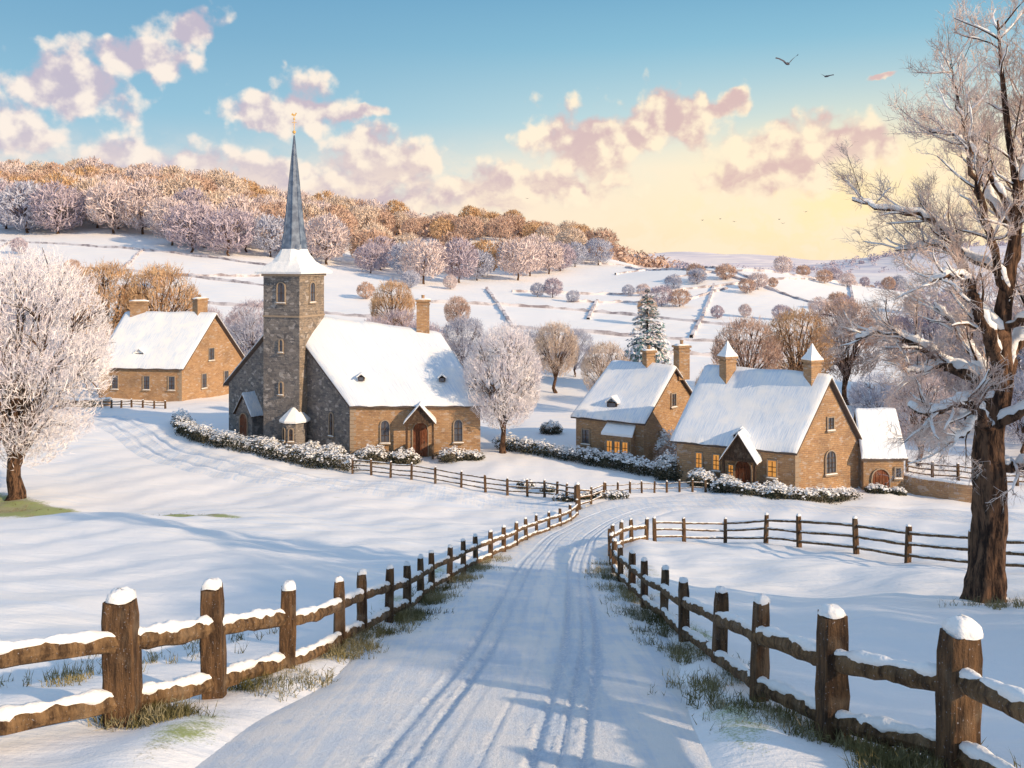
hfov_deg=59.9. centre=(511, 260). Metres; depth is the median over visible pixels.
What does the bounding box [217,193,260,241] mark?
hillside tree
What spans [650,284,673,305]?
hillside tree
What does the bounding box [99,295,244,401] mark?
stone cottage
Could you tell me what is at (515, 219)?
hillside tree
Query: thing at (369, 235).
hillside tree
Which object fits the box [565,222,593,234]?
hillside tree
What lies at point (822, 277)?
hillside tree
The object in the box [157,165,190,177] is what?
hillside tree
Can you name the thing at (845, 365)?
frosted tree
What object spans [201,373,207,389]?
window
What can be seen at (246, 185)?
hillside tree
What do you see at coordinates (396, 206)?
hillside tree
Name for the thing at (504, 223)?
hillside tree
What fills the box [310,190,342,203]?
hillside tree
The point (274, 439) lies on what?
bush
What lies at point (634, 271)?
field wall
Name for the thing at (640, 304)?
frosted tree
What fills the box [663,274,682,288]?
hillside tree
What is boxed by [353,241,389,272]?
hillside tree
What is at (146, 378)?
window
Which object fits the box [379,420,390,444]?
window
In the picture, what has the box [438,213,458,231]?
hillside tree
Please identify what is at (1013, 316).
frosted tree
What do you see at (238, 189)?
hillside tree
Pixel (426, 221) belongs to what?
hillside tree
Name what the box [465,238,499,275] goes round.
hillside tree
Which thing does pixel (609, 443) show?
window
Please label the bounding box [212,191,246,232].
hillside tree
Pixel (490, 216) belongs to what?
hillside tree
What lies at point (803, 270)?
hillside tree
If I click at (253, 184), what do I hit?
hillside tree
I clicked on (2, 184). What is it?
hillside tree
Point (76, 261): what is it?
hillside tree
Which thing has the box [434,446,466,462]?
bush
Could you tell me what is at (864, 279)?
hillside tree
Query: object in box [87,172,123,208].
hillside tree
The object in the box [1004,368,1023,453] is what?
frosted tree
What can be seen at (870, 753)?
grass
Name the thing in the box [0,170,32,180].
hillside tree
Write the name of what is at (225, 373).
window
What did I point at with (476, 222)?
hillside tree
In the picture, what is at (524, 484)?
bush
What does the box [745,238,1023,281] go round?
distant woodland
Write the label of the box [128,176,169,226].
hillside tree
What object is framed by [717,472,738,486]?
bush
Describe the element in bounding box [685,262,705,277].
hillside tree
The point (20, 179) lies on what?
hillside tree
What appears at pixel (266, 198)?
hillside tree
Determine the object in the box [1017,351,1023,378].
frosted tree
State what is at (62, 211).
hillside tree
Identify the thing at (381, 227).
hillside tree
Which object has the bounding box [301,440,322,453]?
bush
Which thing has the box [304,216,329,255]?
hillside tree
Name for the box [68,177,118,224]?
hillside tree
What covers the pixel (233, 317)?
frosted tree
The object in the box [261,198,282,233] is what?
hillside tree
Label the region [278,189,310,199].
hillside tree
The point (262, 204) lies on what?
hillside tree
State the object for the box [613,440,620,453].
window
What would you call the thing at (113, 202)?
hillside tree
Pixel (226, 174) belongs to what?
hillside tree
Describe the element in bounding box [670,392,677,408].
window
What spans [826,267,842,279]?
hillside tree
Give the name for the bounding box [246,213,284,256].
hillside tree
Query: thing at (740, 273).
field wall
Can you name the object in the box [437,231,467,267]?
hillside tree
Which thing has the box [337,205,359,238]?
hillside tree
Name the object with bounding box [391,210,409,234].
hillside tree
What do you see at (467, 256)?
hillside tree
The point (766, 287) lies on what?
field wall
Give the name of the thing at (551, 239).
hillside tree
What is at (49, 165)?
hillside tree
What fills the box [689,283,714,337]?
field wall
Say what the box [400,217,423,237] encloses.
hillside tree
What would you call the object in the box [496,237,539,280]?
hillside tree
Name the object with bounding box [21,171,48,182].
hillside tree
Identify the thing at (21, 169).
hillside tree
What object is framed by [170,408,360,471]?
hedge
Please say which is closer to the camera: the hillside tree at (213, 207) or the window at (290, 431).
the window at (290, 431)
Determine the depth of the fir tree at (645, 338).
87.20 m
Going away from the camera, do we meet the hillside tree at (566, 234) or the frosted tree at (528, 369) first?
the frosted tree at (528, 369)
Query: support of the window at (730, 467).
in the stone cottage at (799, 429)
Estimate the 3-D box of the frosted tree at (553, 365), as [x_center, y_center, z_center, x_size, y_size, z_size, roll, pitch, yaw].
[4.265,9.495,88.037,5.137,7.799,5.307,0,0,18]
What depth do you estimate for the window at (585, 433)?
59.99 m
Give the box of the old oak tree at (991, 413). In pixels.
[817,0,1023,602]
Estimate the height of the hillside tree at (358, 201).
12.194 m
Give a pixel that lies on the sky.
(645, 121)
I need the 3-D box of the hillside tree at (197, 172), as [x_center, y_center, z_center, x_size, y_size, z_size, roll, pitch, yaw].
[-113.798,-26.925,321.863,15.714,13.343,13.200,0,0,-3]
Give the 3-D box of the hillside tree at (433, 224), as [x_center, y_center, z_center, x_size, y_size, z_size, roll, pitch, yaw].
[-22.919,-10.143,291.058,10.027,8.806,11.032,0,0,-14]
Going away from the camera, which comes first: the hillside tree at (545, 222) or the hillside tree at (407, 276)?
the hillside tree at (407, 276)
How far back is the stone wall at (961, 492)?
49.62 m
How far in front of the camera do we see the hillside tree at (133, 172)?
276.35 m
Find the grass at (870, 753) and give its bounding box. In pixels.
[0,503,1023,767]
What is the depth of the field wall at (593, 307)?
149.64 m
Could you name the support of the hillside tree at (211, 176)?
on the ground at (106, 502)
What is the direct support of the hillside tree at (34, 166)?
on the ground at (106, 502)
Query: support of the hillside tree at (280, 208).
on the ground at (106, 502)
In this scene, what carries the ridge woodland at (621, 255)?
on the ground at (106, 502)
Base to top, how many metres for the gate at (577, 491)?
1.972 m
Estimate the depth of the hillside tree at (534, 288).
166.70 m
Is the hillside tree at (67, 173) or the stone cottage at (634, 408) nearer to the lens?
the stone cottage at (634, 408)
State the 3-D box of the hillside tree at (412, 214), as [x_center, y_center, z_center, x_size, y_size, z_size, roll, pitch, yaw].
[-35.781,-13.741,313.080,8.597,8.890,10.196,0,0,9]
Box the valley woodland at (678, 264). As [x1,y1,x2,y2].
[664,261,1023,305]
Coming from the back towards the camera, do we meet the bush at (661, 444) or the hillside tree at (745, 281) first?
the hillside tree at (745, 281)
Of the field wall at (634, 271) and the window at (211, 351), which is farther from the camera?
the field wall at (634, 271)
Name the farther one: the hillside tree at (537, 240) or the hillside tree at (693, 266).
the hillside tree at (537, 240)
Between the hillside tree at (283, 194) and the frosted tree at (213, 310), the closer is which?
the frosted tree at (213, 310)
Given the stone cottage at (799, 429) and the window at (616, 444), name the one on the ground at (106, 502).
the stone cottage at (799, 429)
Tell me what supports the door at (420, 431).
in the stone church
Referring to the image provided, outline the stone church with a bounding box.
[223,113,486,459]
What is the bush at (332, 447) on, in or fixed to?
on the ground at (106, 502)
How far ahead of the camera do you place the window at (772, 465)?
50.22 m
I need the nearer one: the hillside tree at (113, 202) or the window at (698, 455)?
the window at (698, 455)
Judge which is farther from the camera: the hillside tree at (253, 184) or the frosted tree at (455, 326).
the hillside tree at (253, 184)
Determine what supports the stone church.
on the ground at (106, 502)
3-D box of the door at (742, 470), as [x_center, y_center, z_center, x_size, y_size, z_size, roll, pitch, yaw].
[13.256,12.400,50.999,1.040,2.040,0.087,0,0,28]
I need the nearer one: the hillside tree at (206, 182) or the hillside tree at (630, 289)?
the hillside tree at (630, 289)
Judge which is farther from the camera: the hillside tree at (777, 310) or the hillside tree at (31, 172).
the hillside tree at (31, 172)
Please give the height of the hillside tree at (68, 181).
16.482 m
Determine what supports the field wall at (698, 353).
on the ground at (106, 502)
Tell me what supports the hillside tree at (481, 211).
on the ground at (106, 502)
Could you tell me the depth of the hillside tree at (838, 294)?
161.22 m
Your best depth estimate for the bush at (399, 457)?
58.51 m
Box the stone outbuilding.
[853,407,906,490]
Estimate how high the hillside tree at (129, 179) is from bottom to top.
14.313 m
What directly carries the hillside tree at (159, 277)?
on the ground at (106, 502)
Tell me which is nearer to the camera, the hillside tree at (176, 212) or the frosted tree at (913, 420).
the frosted tree at (913, 420)
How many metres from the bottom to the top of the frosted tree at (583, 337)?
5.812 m
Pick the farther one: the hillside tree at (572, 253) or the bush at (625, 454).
the hillside tree at (572, 253)
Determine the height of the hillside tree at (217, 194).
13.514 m
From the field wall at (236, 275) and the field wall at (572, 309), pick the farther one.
the field wall at (236, 275)
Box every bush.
[261,437,282,449]
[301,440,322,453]
[319,443,346,459]
[354,444,391,463]
[387,447,421,464]
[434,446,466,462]
[460,449,485,460]
[516,478,535,488]
[539,419,563,434]
[539,484,554,492]
[578,446,597,457]
[618,451,632,460]
[653,427,676,463]
[653,449,682,481]
[685,467,716,487]
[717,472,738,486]
[762,479,787,493]
[864,483,889,493]
[888,486,907,495]
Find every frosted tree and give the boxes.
[0,236,121,500]
[0,267,40,326]
[0,301,52,373]
[40,262,105,351]
[65,257,145,346]
[118,262,200,314]
[187,304,223,321]
[221,296,262,351]
[224,310,262,355]
[365,315,391,323]
[368,277,415,325]
[373,306,415,327]
[404,322,446,340]
[441,314,484,369]
[443,296,470,334]
[460,319,544,453]
[493,348,540,397]
[512,325,559,364]
[531,320,580,392]
[560,326,594,376]
[579,338,629,390]
[637,298,657,318]
[710,315,785,368]
[759,305,838,373]
[807,293,883,404]
[847,370,907,421]
[882,295,982,400]
[883,373,957,469]
[903,343,971,416]
[931,317,989,419]
[938,274,1023,404]
[957,302,1023,429]
[989,291,1023,368]
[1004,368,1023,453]
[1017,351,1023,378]
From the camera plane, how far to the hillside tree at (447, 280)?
172.31 m
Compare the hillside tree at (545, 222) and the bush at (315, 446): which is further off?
the hillside tree at (545, 222)
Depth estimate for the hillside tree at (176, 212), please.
199.11 m
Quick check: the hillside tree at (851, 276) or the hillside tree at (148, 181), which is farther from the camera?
the hillside tree at (148, 181)
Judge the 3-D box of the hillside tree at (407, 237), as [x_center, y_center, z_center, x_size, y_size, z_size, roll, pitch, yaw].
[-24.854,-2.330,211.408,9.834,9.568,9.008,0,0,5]
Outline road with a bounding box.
[195,492,1023,767]
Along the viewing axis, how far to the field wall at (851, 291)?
187.88 m
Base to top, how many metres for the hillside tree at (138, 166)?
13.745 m
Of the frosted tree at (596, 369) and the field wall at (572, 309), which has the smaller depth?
the frosted tree at (596, 369)
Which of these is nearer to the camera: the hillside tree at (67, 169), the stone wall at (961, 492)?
the stone wall at (961, 492)
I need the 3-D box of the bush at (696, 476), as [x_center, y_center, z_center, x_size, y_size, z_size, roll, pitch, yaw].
[10.859,12.554,50.987,1.870,1.362,1.672,0,0,0]
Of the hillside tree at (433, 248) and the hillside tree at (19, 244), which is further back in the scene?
the hillside tree at (19, 244)
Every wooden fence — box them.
[0,499,578,735]
[91,399,165,408]
[351,457,574,501]
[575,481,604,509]
[605,479,706,493]
[608,517,1023,767]
[652,512,1023,566]
[905,457,1023,485]
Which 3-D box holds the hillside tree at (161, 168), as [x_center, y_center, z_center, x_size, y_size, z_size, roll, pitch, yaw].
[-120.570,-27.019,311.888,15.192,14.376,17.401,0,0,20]
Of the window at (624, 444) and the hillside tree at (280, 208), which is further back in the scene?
the hillside tree at (280, 208)
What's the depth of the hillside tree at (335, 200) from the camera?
312.05 m
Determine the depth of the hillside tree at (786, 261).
214.17 m
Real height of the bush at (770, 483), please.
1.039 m
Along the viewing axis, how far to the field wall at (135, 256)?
188.28 m
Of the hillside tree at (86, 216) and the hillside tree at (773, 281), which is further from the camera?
the hillside tree at (86, 216)
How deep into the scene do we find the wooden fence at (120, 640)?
9.92 m
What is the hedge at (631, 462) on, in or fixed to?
on the ground at (106, 502)
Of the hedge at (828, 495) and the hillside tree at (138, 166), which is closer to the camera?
the hedge at (828, 495)
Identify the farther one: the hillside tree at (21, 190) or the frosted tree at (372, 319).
the hillside tree at (21, 190)
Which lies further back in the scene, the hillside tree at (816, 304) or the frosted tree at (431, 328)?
the hillside tree at (816, 304)
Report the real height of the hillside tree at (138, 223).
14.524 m
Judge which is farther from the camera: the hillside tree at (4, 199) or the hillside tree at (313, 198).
the hillside tree at (313, 198)
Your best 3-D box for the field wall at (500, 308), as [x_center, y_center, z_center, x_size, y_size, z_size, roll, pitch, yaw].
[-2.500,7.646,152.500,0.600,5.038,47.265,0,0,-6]
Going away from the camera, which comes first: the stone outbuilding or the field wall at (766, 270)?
the stone outbuilding
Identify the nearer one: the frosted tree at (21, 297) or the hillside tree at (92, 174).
the frosted tree at (21, 297)
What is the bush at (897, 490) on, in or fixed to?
on the ground at (106, 502)
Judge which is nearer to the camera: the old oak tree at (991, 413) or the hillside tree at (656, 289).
the old oak tree at (991, 413)
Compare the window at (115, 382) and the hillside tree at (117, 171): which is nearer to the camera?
the window at (115, 382)
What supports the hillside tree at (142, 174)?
on the ground at (106, 502)
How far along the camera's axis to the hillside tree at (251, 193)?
283.24 m
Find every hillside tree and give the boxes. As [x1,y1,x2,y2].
[0,161,29,175]
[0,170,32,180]
[0,177,14,184]
[0,179,25,228]
[0,179,60,232]
[0,181,46,229]
[3,159,33,173]
[6,175,35,183]
[9,237,27,252]
[16,169,41,179]
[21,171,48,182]
[23,160,50,171]
[24,179,88,233]
[34,170,86,212]
[37,161,63,172]
[40,170,86,213]
[41,166,72,176]
[43,189,82,223]
[52,170,81,176]
[63,157,84,167]
[64,259,79,269]
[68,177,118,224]
[69,164,99,176]
[70,156,109,175]
[70,188,117,227]
[79,171,98,180]
[82,179,142,233]
[83,179,146,228]
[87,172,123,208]
[97,169,130,181]
[99,163,116,171]
[99,166,131,173]
[109,176,134,187]
[113,181,167,233]
[119,164,168,181]
[123,163,158,170]
[127,172,165,181]
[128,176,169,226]
[132,172,169,195]
[137,162,156,168]
[142,196,182,230]
[146,196,192,245]
[150,174,208,212]
[150,269,170,287]
[152,164,185,174]
[156,172,180,182]
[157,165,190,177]
[157,200,223,252]
[163,185,211,241]
[174,173,218,195]
[179,200,228,247]
[184,169,213,178]
[191,190,232,231]
[196,205,258,255]
[202,171,223,185]
[206,168,240,187]
[206,189,229,201]
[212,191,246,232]
[216,175,249,193]
[217,185,230,191]
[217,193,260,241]
[220,205,271,251]
[226,177,249,188]
[229,186,254,196]
[238,177,261,188]
[242,190,263,195]
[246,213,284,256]
[248,187,268,195]
[253,193,286,210]
[253,201,305,250]
[256,201,276,216]
[260,184,282,195]
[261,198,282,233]
[262,188,277,195]
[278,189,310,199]
[302,196,319,202]
[302,202,328,223]
[304,212,350,264]
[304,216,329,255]
[305,217,351,257]
[308,200,330,211]
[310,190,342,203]
[321,204,354,236]
[322,194,356,208]
[323,211,348,239]
[335,203,353,209]
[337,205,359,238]
[346,205,380,233]
[347,227,397,263]
[348,197,366,206]
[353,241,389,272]
[355,198,389,219]
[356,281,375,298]
[357,204,383,224]
[357,222,394,256]
[360,235,397,269]
[366,209,396,232]
[384,199,409,224]
[386,240,426,274]
[390,232,425,258]
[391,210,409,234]
[396,237,449,283]
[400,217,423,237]
[400,269,420,287]
[403,210,421,227]
[414,216,431,233]
[427,217,455,240]
[428,210,451,218]
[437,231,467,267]
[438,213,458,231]
[439,236,479,282]
[443,275,457,288]
[450,214,485,240]
[458,204,482,231]
[461,249,494,280]
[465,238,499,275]
[469,216,492,237]
[471,207,488,216]
[482,211,501,228]
[485,215,514,239]
[493,234,531,267]
[496,213,524,235]
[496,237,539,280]
[504,209,525,234]
[512,241,547,275]
[521,222,543,238]
[522,233,551,265]
[529,282,544,296]
[534,221,557,237]
[534,232,555,257]
[535,241,564,273]
[536,224,561,246]
[543,277,562,297]
[546,240,577,270]
[555,227,580,248]
[556,227,588,255]
[558,220,578,230]
[564,240,587,266]
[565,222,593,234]
[566,290,580,301]
[582,237,613,264]
[584,227,618,261]
[622,284,635,295]
[636,283,650,295]
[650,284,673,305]
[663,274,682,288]
[668,288,691,306]
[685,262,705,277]
[687,267,706,283]
[710,305,724,318]
[714,263,737,279]
[738,278,755,292]
[738,304,751,316]
[747,272,768,288]
[767,277,778,287]
[771,304,791,320]
[773,255,792,272]
[795,265,810,274]
[807,296,830,316]
[815,269,833,282]
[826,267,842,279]
[827,291,847,306]
[833,296,856,312]
[838,272,855,285]
[859,276,869,286]
[881,276,895,289]
[891,275,906,290]
[903,296,924,311]
[929,292,957,309]
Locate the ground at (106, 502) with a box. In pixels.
[0,218,1023,767]
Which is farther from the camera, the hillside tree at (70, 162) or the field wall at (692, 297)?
the hillside tree at (70, 162)
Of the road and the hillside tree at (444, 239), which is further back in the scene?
the hillside tree at (444, 239)
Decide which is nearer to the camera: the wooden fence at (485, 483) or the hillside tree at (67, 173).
the wooden fence at (485, 483)
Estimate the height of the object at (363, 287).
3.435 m
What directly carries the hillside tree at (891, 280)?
on the ground at (106, 502)
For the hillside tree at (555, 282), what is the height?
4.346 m
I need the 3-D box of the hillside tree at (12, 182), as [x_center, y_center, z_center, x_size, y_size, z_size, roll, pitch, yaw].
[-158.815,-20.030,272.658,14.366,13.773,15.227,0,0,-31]
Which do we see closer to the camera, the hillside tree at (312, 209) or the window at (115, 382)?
the window at (115, 382)
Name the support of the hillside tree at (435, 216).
on the ground at (106, 502)
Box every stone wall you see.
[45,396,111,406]
[904,472,972,502]
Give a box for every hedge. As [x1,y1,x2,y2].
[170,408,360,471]
[492,432,670,476]
[551,489,629,501]
[701,475,862,504]
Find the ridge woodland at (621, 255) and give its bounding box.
[357,212,681,267]
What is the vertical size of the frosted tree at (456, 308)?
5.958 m
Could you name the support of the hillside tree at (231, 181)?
on the ground at (106, 502)
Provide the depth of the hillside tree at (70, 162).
319.56 m
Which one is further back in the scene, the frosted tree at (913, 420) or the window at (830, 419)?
the frosted tree at (913, 420)
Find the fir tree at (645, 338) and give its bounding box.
[621,287,672,364]
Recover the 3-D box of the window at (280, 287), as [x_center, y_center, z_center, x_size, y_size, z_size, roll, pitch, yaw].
[-16.348,2.275,62.786,0.860,1.590,0.152,0,0,22]
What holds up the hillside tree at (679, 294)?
on the ground at (106, 502)
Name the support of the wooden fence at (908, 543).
on the ground at (106, 502)
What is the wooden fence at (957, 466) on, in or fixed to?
on the ground at (106, 502)
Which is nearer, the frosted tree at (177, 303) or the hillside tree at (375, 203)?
the frosted tree at (177, 303)
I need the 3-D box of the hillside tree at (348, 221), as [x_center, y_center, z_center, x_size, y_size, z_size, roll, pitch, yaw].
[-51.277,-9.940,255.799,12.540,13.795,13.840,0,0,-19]
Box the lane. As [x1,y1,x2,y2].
[40,408,589,512]
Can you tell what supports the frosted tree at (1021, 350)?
on the ground at (106, 502)
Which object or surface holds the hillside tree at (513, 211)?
on the ground at (106, 502)
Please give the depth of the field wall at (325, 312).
140.40 m
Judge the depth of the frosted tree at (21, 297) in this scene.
111.12 m
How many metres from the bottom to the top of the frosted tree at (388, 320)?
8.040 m
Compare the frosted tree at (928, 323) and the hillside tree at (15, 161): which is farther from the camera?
the hillside tree at (15, 161)
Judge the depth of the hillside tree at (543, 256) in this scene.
209.13 m
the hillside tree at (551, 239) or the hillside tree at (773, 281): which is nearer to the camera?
the hillside tree at (773, 281)
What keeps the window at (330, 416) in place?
in the stone church
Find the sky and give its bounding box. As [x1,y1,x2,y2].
[0,0,1023,259]
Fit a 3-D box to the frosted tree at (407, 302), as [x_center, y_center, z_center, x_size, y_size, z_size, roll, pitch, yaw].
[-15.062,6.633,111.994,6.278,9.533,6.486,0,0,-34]
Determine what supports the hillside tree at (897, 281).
on the ground at (106, 502)
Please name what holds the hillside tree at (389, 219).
on the ground at (106, 502)
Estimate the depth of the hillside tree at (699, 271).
186.29 m
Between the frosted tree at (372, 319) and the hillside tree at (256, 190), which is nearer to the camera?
the frosted tree at (372, 319)
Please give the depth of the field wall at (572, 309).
149.06 m
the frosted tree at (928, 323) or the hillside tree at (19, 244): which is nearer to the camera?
the frosted tree at (928, 323)
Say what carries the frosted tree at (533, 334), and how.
on the ground at (106, 502)
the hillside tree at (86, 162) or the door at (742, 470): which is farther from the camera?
the hillside tree at (86, 162)
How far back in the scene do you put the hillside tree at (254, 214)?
208.25 m
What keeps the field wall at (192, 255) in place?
on the ground at (106, 502)
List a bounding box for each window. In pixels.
[110,375,118,389]
[142,375,150,390]
[167,376,175,390]
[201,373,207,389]
[208,347,215,361]
[223,370,228,383]
[275,282,285,303]
[277,339,283,353]
[277,381,283,396]
[281,427,285,442]
[287,428,294,442]
[309,281,316,303]
[327,412,333,437]
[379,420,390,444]
[452,419,463,443]
[580,428,590,445]
[606,439,612,453]
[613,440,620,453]
[621,441,628,453]
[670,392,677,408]
[693,451,702,470]
[711,453,720,472]
[727,463,733,477]
[765,459,777,479]
[824,450,838,476]
[826,416,836,432]
[893,467,903,479]
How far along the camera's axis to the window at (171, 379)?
83.57 m
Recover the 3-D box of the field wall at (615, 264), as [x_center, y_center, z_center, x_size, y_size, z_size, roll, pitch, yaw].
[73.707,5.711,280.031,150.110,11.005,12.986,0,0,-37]
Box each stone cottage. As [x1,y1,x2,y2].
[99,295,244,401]
[570,340,692,461]
[670,341,862,492]
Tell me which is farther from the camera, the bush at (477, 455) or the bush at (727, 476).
the bush at (477, 455)
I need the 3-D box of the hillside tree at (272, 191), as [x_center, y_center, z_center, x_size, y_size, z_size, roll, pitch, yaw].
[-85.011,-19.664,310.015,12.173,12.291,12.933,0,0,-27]
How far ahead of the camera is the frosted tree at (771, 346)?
74.18 m
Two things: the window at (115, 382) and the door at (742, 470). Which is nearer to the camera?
the door at (742, 470)
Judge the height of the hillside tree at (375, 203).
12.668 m
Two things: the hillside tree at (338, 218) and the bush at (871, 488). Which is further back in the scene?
the hillside tree at (338, 218)
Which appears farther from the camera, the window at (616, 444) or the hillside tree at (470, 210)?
the hillside tree at (470, 210)
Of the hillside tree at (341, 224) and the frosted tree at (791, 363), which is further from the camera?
the hillside tree at (341, 224)
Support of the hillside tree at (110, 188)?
on the ground at (106, 502)
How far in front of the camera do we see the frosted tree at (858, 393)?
67.78 m
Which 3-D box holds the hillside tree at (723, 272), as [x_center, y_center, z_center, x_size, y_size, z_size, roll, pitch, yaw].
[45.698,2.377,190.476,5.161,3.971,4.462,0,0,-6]
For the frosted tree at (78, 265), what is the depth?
106.39 m
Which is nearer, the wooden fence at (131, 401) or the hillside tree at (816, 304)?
the wooden fence at (131, 401)
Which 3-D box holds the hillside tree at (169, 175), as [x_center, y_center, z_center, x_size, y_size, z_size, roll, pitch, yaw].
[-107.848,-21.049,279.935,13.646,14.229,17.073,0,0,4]
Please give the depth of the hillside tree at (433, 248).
177.81 m
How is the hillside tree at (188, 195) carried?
on the ground at (106, 502)
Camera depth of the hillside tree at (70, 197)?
231.36 m
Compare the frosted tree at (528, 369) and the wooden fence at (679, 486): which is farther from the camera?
the frosted tree at (528, 369)
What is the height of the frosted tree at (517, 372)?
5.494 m
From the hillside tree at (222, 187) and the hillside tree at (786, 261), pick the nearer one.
the hillside tree at (786, 261)
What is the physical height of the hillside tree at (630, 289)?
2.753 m
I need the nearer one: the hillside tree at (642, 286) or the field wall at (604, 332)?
the field wall at (604, 332)
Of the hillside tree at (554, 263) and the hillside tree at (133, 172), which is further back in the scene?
the hillside tree at (133, 172)
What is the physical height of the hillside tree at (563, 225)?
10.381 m
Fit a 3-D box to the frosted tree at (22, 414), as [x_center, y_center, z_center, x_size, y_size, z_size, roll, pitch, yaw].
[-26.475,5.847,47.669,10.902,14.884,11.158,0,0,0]
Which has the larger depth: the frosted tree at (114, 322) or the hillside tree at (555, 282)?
the hillside tree at (555, 282)
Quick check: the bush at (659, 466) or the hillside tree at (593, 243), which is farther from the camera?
the hillside tree at (593, 243)
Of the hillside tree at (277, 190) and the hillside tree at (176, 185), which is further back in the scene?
the hillside tree at (277, 190)
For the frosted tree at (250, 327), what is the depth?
91.67 m
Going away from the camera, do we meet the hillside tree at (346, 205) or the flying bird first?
the flying bird
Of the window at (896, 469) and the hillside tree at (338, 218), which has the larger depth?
the hillside tree at (338, 218)
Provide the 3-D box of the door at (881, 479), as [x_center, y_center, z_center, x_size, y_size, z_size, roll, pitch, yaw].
[21.139,12.675,50.941,1.140,1.590,0.087,0,0,-2]
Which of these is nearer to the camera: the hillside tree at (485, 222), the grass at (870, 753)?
the grass at (870, 753)
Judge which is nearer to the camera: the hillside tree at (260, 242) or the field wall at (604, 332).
the field wall at (604, 332)
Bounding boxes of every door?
[239,413,247,437]
[412,423,428,457]
[734,461,751,485]
[871,468,890,490]
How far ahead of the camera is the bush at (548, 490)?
50.21 m
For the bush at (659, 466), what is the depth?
52.88 m
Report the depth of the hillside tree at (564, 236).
247.31 m
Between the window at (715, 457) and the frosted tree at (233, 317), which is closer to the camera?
the window at (715, 457)
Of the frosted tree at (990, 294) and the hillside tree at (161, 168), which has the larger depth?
the hillside tree at (161, 168)
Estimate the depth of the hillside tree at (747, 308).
149.05 m
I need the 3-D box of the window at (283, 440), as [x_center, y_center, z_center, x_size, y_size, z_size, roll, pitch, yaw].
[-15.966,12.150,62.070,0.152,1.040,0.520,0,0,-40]
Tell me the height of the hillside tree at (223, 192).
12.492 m
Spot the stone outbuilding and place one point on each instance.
(872, 424)
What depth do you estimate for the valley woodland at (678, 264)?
224.57 m
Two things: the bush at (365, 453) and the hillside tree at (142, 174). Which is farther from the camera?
the hillside tree at (142, 174)
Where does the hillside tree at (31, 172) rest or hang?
on the ground at (106, 502)
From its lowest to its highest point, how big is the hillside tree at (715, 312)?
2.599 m
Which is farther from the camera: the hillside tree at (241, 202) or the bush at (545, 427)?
the hillside tree at (241, 202)
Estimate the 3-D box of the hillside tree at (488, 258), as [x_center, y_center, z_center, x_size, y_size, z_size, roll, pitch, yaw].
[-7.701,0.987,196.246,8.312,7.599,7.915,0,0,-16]
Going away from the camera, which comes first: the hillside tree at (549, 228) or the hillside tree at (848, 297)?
the hillside tree at (848, 297)
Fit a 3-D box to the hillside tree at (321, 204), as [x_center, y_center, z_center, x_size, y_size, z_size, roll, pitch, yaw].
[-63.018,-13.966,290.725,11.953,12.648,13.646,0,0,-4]
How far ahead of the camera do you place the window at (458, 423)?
60.30 m
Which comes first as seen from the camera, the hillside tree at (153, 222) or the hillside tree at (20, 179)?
the hillside tree at (153, 222)
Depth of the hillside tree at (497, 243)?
223.36 m
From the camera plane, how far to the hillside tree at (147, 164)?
319.60 m
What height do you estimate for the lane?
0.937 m
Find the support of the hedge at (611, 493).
on the ground at (106, 502)
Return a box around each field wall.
[0,240,266,264]
[0,263,262,285]
[69,273,262,276]
[95,248,144,294]
[96,296,371,317]
[396,298,941,329]
[453,344,828,359]
[485,287,512,324]
[512,277,879,294]
[512,325,956,345]
[563,262,650,268]
[566,287,727,302]
[587,299,598,317]
[614,268,660,274]
[625,266,845,307]
[668,269,861,285]
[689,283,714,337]
[702,266,755,279]
[849,284,856,312]
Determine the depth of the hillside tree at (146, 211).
225.16 m
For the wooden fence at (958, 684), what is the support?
on the ground at (106, 502)
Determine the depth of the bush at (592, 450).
59.13 m
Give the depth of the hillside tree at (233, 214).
197.94 m
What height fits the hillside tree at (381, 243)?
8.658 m
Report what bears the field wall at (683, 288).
on the ground at (106, 502)
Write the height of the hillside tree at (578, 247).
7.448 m
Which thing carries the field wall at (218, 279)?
on the ground at (106, 502)
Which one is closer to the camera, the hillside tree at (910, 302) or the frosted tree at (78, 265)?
the frosted tree at (78, 265)
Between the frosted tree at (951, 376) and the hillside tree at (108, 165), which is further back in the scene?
the hillside tree at (108, 165)
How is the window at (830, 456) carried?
in the stone cottage at (799, 429)
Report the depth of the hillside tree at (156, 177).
253.33 m
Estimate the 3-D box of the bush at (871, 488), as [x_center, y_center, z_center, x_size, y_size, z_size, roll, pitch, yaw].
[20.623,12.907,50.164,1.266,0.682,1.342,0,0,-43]
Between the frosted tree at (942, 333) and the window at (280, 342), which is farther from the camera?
the frosted tree at (942, 333)
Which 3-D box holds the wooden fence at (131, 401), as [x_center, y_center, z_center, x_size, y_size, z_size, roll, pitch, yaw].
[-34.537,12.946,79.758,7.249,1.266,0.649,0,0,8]
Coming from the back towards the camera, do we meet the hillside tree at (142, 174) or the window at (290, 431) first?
the hillside tree at (142, 174)
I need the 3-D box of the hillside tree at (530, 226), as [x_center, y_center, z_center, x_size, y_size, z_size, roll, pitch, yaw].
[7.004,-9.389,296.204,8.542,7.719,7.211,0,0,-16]
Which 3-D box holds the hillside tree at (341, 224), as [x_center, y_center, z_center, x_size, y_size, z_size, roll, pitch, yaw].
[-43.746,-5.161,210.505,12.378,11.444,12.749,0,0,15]
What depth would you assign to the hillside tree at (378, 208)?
304.50 m

